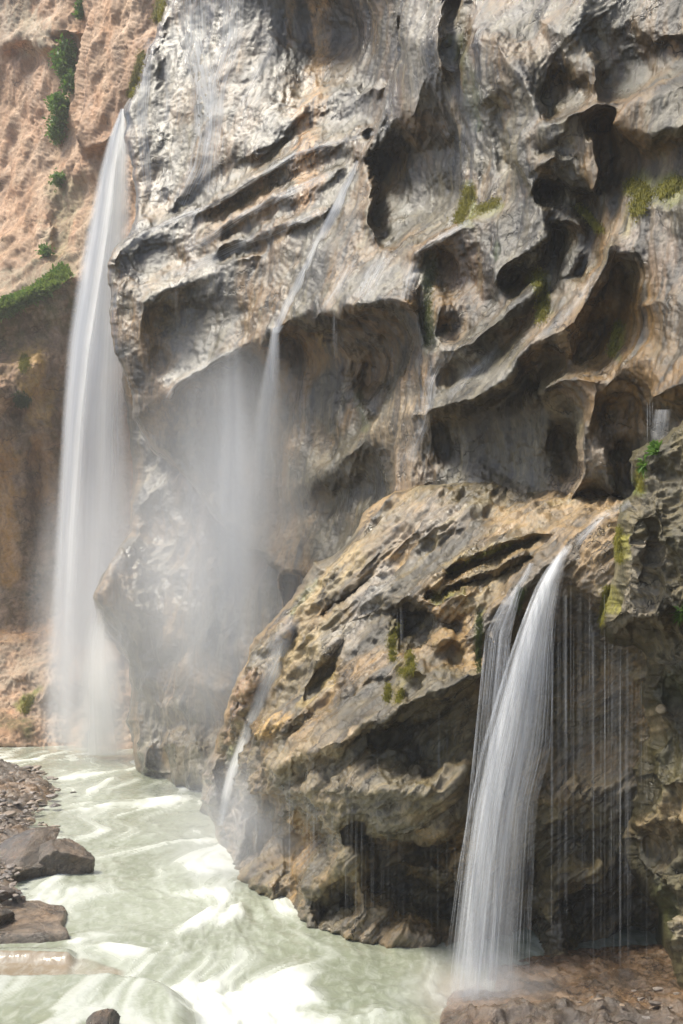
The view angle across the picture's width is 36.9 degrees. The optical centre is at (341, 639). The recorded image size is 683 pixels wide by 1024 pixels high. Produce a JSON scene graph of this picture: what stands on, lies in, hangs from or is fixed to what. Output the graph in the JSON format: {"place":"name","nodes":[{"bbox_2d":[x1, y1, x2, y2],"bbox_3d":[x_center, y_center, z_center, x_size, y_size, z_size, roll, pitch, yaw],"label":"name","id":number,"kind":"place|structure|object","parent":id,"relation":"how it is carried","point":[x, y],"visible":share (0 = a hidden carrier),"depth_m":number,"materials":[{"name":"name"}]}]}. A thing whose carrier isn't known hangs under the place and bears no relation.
{"place":"outdoors","nodes":[
{"label":"outdoors","id":0,"kind":"place"},
{"bbox_2d":[0,759,56,886],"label":"river bank","id":1,"kind":"structure","parent":0,"point":[9,785],"depth_m":25.20,"materials":[{"name":"stone"}]},
{"bbox_2d":[3,811,16,817],"bbox_3d":[-7.077,3.702,21.811,0.202,0.113,0.285,0,0,29],"label":"pebble","id":2,"kind":"object","parent":1,"relation":"on","point":[10,813],"visible":0.93,"depth_m":21.77,"materials":[{"name":"stone"}]},
{"bbox_2d":[26,801,37,805],"bbox_3d":[-7.245,3.828,23.977,0.195,0.101,0.221,0,0,23],"label":"pebble","id":3,"kind":"object","parent":1,"relation":"on","point":[30,803],"visible":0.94,"depth_m":23.93,"materials":[{"name":"stone"}]},
{"bbox_2d":[0,0,158,749],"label":"canyon wall","id":4,"kind":"structure","parent":0,"point":[63,661],"depth_m":45.59,"materials":[{"name":"orange stone"}]},
{"bbox_2d":[11,390,33,408],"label":"moss clump","id":5,"kind":"object","parent":4,"relation":"on","point":[21,401],"visible":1,"depth_m":44.27,"materials":[{"name":"plant"}]},
{"bbox_2d":[16,352,31,374],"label":"moss clump","id":6,"kind":"object","parent":4,"relation":"on","point":[24,361],"visible":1,"depth_m":44.60,"materials":[{"name":"green plant"}]},
{"bbox_2d":[18,693,36,715],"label":"moss clump","id":7,"kind":"object","parent":4,"relation":"on","point":[28,702],"visible":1,"depth_m":39.72,"materials":[{"name":"green plant"}]},
{"bbox_2d":[0,261,74,321],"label":"grass","id":8,"kind":"structure","parent":4,"relation":"on","point":[11,307],"depth_m":45.51,"materials":[{"name":"green plant"}]},
{"bbox_2d":[34,242,55,257],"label":"shrub","id":9,"kind":"object","parent":4,"relation":"on","point":[45,251],"visible":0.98,"depth_m":48.66,"materials":[{"name":"green plant"}]},
{"bbox_2d":[40,121,68,147],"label":"shrub","id":10,"kind":"object","parent":4,"relation":"attached to","point":[55,134],"visible":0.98,"depth_m":52.19,"materials":[{"name":"green plant"}]},
{"bbox_2d":[42,90,70,126],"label":"shrub","id":11,"kind":"object","parent":4,"relation":"attached to","point":[58,107],"visible":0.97,"depth_m":51.70,"materials":[{"name":"green plant"}]},
{"bbox_2d":[48,167,65,191],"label":"shrub","id":12,"kind":"object","parent":4,"relation":"attached to","point":[57,177],"visible":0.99,"depth_m":50.94,"materials":[{"name":"green plant"}]},
{"bbox_2d":[47,29,77,78],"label":"shrub","id":13,"kind":"object","parent":4,"relation":"on","point":[63,61],"visible":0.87,"depth_m":51.83,"materials":[{"name":"green plant"}]},
{"bbox_2d":[58,68,75,94],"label":"shrub","id":14,"kind":"object","parent":4,"relation":"on","point":[68,84],"visible":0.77,"depth_m":51.57,"materials":[{"name":"green plant"}]},
{"bbox_2d":[71,0,83,19],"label":"shrub","id":15,"kind":"object","parent":4,"relation":"attached to","point":[78,14],"visible":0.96,"depth_m":51.19,"materials":[{"name":"green plant"}]},
{"bbox_2d":[93,364,376,789],"bbox_3d":[-3.055,-2.457,29.921,6.819,16.422,21.971,0,0,-36],"label":"cliff base","id":16,"kind":"object","parent":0,"point":[191,599],"visible":0.34,"depth_m":29.28,"materials":[{"name":"stone"}]},
{"bbox_2d":[0,745,657,1023],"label":"river","id":17,"kind":"structure","parent":0,"point":[172,918],"depth_m":13.40,"materials":[{"name":"liquid"}]},
{"bbox_2d":[0,890,8,893],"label":"pebble","id":18,"kind":"object","parent":17,"relation":"on","point":[3,892],"visible":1,"depth_m":14.90,"materials":[{"name":"stone"}]},
{"bbox_2d":[11,895,25,901],"bbox_3d":[-4.846,3.921,15.358,0.217,0.194,0.319,0,0,-16],"label":"boulder","id":19,"kind":"object","parent":17,"relation":"on","point":[20,898],"visible":0.57,"depth_m":15.30,"materials":[{"name":"stone"}]},
{"bbox_2d":[0,900,69,943],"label":"slab","id":20,"kind":"structure","parent":17,"relation":"in","point":[36,921],"depth_m":14.01,"materials":[{"name":"stone"}]},
{"bbox_2d":[0,885,15,901],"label":"boulder","id":21,"kind":"object","parent":20,"relation":"on","point":[5,897],"visible":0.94,"depth_m":15.02,"materials":[{"name":"stone"}]},
{"bbox_2d":[29,765,41,771],"bbox_3d":[-9.148,3.844,30.569,0.414,0.167,0.395,-10,-11,-36],"label":"pebble","id":22,"kind":"object","parent":17,"relation":"on","point":[38,767],"visible":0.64,"depth_m":30.46,"materials":[{"name":"stone"}]},
{"bbox_2d":[35,770,44,773],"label":"pebble","id":23,"kind":"object","parent":17,"relation":"in","point":[39,772],"visible":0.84,"depth_m":29.84,"materials":[{"name":"stone"}]},
{"bbox_2d":[46,794,57,798],"bbox_3d":[-7.215,3.886,25.484,0.328,0.136,0.263,0,0,20],"label":"pebble","id":24,"kind":"object","parent":17,"relation":"on","point":[51,796],"visible":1,"depth_m":25.38,"materials":[{"name":"stone"}]},
{"bbox_2d":[49,803,60,807],"bbox_3d":[-6.740,3.905,24.174,0.216,0.092,0.307,3,0,27],"label":"pebble","id":25,"kind":"object","parent":17,"relation":"on","point":[54,805],"visible":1,"depth_m":24.12,"materials":[{"name":"stone"}]},
{"bbox_2d":[38,838,94,876],"bbox_3d":[-4.855,3.846,17.737,1.028,0.761,0.869,8,10,-28],"label":"boulder","id":26,"kind":"object","parent":17,"relation":"in","point":[64,856],"visible":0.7,"depth_m":17.44,"materials":[{"name":"stone"}]},
{"bbox_2d":[86,1008,120,1023],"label":"boulder","id":27,"kind":"object","parent":17,"relation":"in","point":[107,1016],"visible":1,"depth_m":9.76,"materials":[{"name":"stone"}]},
{"bbox_2d":[107,0,682,576],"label":"cliff","id":28,"kind":"structure","parent":0,"point":[541,118],"depth_m":20.21,"materials":[{"name":"stone"}]},
{"bbox_2d":[67,109,123,552],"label":"waterfall","id":29,"kind":"structure","parent":28,"relation":"attached to","point":[94,327],"depth_m":32.41,"materials":[{"name":"liquid"}]},
{"bbox_2d":[126,48,147,97],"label":"moss clump","id":30,"kind":"object","parent":28,"relation":"on","point":[137,69],"visible":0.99,"depth_m":44.16,"materials":[{"name":"green plant"}]},
{"bbox_2d":[138,55,148,174],"bbox_3d":[-6.950,-19.171,36.412,0.657,13.771,16.999,0,0,-11],"label":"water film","id":31,"kind":"object","parent":28,"relation":"attached to","point":[143,106],"visible":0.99,"depth_m":29.02,"materials":[{"name":"white liquid"}]},
{"bbox_2d":[149,0,166,23],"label":"moss clump","id":32,"kind":"object","parent":28,"relation":"on","point":[158,10],"visible":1,"depth_m":30.45,"materials":[{"name":"green plant"}]},
{"bbox_2d":[186,10,211,190],"bbox_3d":[-4.139,-15.184,28.100,1.120,8.203,3.522,0,0,-18],"label":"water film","id":33,"kind":"object","parent":28,"relation":"attached to","point":[202,95],"visible":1,"depth_m":27.62,"materials":[{"name":"white liquid"}]},
{"bbox_2d":[208,14,232,167],"bbox_3d":[-3.213,-14.764,27.139,1.078,6.533,1.404,0,0,-40],"label":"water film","id":34,"kind":"object","parent":28,"relation":"attached to","point":[229,37],"visible":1,"depth_m":27.34,"materials":[{"name":"white liquid"}]},
{"bbox_2d":[184,144,328,216],"bbox_3d":[-2.072,-10.748,24.303,8.423,1.649,1.364,0,0,39],"label":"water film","id":35,"kind":"object","parent":28,"relation":"on","point":[258,178],"visible":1,"depth_m":24.90,"materials":[{"name":"white liquid"}]},
{"bbox_2d":[225,184,301,230],"bbox_3d":[-1.974,-10.262,24.580,5.298,0.897,0.512,0,0,43],"label":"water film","id":36,"kind":"object","parent":28,"relation":"on","point":[254,209],"visible":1,"depth_m":25.01,"materials":[{"name":"white liquid"}]},
{"bbox_2d":[274,170,354,332],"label":"waterfall","id":37,"kind":"structure","parent":28,"relation":"attached to","point":[335,209],"depth_m":22.24,"materials":[{"name":"liquid"}]},
{"bbox_2d":[420,258,436,348],"bbox_3d":[1.502,-5.675,17.297,0.327,1.904,0.993,0,0,0],"label":"moss clump","id":38,"kind":"object","parent":28,"relation":"on","point":[428,334],"visible":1,"depth_m":17.42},
{"bbox_2d":[446,184,477,226],"bbox_3d":[2.132,-7.393,17.643,0.514,1.167,1.503,0,0,0],"label":"moss clump","id":39,"kind":"object","parent":28,"relation":"on","point":[463,208],"visible":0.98,"depth_m":17.79,"materials":[{"name":"green plant"}]},
{"bbox_2d":[470,195,502,216],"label":"moss clump","id":40,"kind":"object","parent":28,"relation":"on","point":[489,204],"visible":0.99,"depth_m":16.84,"materials":[{"name":"green plant"}]},
{"bbox_2d":[530,264,550,327],"bbox_3d":[2.987,-5.104,15.306,0.325,1.209,1.329,0,0,7],"label":"moss clump","id":41,"kind":"object","parent":28,"relation":"on","point":[542,313],"visible":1,"depth_m":15.19,"materials":[{"name":"green plant"}]},
{"bbox_2d":[573,201,605,237],"bbox_3d":[3.609,-6.104,14.794,0.311,0.843,0.874,0,0,-14],"label":"moss clump","id":42,"kind":"object","parent":28,"relation":"on","point":[592,221],"visible":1,"depth_m":14.90,"materials":[{"name":"green plant"}]},
{"bbox_2d":[605,319,624,358],"bbox_3d":[3.764,-4.118,14.081,0.245,0.687,0.574,0,0,0],"label":"moss clump","id":43,"kind":"object","parent":28,"relation":"on","point":[612,345],"visible":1,"depth_m":14.09,"materials":[{"name":"green plant"}]},
{"bbox_2d":[622,176,654,224],"bbox_3d":[4.037,-6.035,13.916,0.328,1.031,1.234,0,0,0],"label":"moss clump","id":44,"kind":"object","parent":28,"relation":"on","point":[640,190],"visible":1,"depth_m":13.78,"materials":[{"name":"green plant"}]},
{"bbox_2d":[653,173,682,201],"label":"moss clump","id":45,"kind":"object","parent":28,"relation":"on","point":[666,188],"visible":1,"depth_m":13.13,"materials":[{"name":"green plant"}]},
{"bbox_2d":[199,481,658,957],"bbox_3d":[0.459,1.945,18.139,15.152,10.705,10.138,0,0,31],"label":"rock ledge","id":46,"kind":"object","parent":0,"point":[449,799],"visible":0.84,"depth_m":13.72,"materials":[{"name":"stone"}]},
{"bbox_2d":[224,742,244,804],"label":"waterfall","id":47,"kind":"structure","parent":46,"relation":"on","point":[232,774],"depth_m":19.12,"materials":[{"name":"liquid"}]},
{"bbox_2d":[381,682,392,704],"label":"moss clump","id":48,"kind":"object","parent":46,"relation":"on","point":[387,694],"visible":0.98,"depth_m":13.49,"materials":[{"name":"green plant"}]},
{"bbox_2d":[384,621,406,660],"bbox_3d":[0.761,0.025,14.939,0.275,0.655,1.444,0,0,8],"label":"moss clump","id":49,"kind":"object","parent":46,"relation":"on","point":[396,631],"visible":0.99,"depth_m":14.88,"materials":[{"name":"green plant"}]},
{"bbox_2d":[395,687,405,703],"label":"moss clump","id":50,"kind":"object","parent":46,"relation":"on","point":[399,697],"visible":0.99,"depth_m":13.48,"materials":[{"name":"green plant"}]},
{"bbox_2d":[396,649,417,678],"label":"moss clump","id":51,"kind":"object","parent":46,"relation":"on","point":[411,664],"visible":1,"depth_m":13.74,"materials":[{"name":"green plant"}]},
{"bbox_2d":[472,612,483,676],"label":"moss clump","id":52,"kind":"object","parent":46,"relation":"on","point":[478,642],"visible":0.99,"depth_m":13.05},
{"bbox_2d":[446,542,513,573],"bbox_3d":[1.846,-1.128,14.231,1.120,0.468,0.572,0,0,35],"label":"moss clump","id":53,"kind":"object","parent":46,"relation":"on","point":[491,551],"visible":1,"depth_m":14.15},
{"bbox_2d":[509,584,527,613],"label":"moss clump","id":54,"kind":"object","parent":46,"relation":"on","point":[520,595],"visible":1,"depth_m":12.79,"materials":[{"name":"white liquid"}]},
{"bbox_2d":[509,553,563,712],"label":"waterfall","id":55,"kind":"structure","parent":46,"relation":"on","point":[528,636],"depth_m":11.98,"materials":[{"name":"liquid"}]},
{"bbox_2d":[439,944,682,1023],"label":"rock shelf","id":56,"kind":"object","parent":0,"point":[545,989],"visible":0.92,"depth_m":11.30,"materials":[{"name":"brown stone"}]},
{"bbox_2d":[648,1001,660,1005],"bbox_3d":[3.172,3.676,10.350,0.135,0.045,0.088,0,0,-9],"label":"pebble","id":57,"kind":"object","parent":56,"relation":"on","point":[654,1003],"visible":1,"depth_m":10.33,"materials":[{"name":"stone"}]},
{"bbox_2d":[653,987,663,990],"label":"pebble","id":58,"kind":"object","parent":56,"relation":"on","point":[658,988],"visible":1,"depth_m":10.76,"materials":[{"name":"stone"}]},
{"bbox_2d":[600,420,682,988],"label":"tufa wall","id":59,"kind":"structure","parent":0,"point":[646,593],"depth_m":11.08,"materials":[{"name":"stone"}]},
{"bbox_2d":[596,585,611,627],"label":"moss clump","id":60,"kind":"object","parent":59,"relation":"on","point":[606,591],"visible":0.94,"depth_m":11.97,"materials":[{"name":"green plant"}]},
{"bbox_2d":[610,524,624,565],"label":"moss clump","id":61,"kind":"object","parent":59,"relation":"on","point":[617,545],"visible":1,"depth_m":10.99,"materials":[{"name":"green plant"}]},
{"bbox_2d":[634,461,645,496],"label":"moss clump","id":62,"kind":"object","parent":59,"relation":"on","point":[640,484],"visible":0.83,"depth_m":10.87,"materials":[{"name":"green plant"}]},
{"bbox_2d":[637,454,647,476],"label":"fern","id":63,"kind":"object","parent":59,"relation":"on","point":[642,468],"visible":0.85,"depth_m":10.77,"materials":[{"name":"green plant"}]},
{"bbox_2d":[643,439,662,457],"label":"fern","id":64,"kind":"object","parent":59,"relation":"on","point":[653,447],"visible":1,"depth_m":10.51,"materials":[{"name":"green plant"}]},
{"bbox_2d":[669,605,682,626],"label":"fern","id":65,"kind":"object","parent":59,"relation":"on","point":[678,615],"visible":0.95,"depth_m":10.48,"materials":[{"name":"green plant"}]},
{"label":"near bank","id":66,"kind":"structure","parent":0,"visible":0},
{"bbox_2d":[0,903,14,924],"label":"boulder","id":67,"kind":"object","parent":66,"relation":"on","point":[7,915],"visible":0.84,"depth_m":14.06,"materials":[{"name":"stone"}]},
{"bbox_2d":[0,826,59,879],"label":"boulder","id":68,"kind":"object","parent":66,"relation":"on","point":[21,849],"visible":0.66,"depth_m":17.41,"materials":[{"name":"stone"}]}
]}

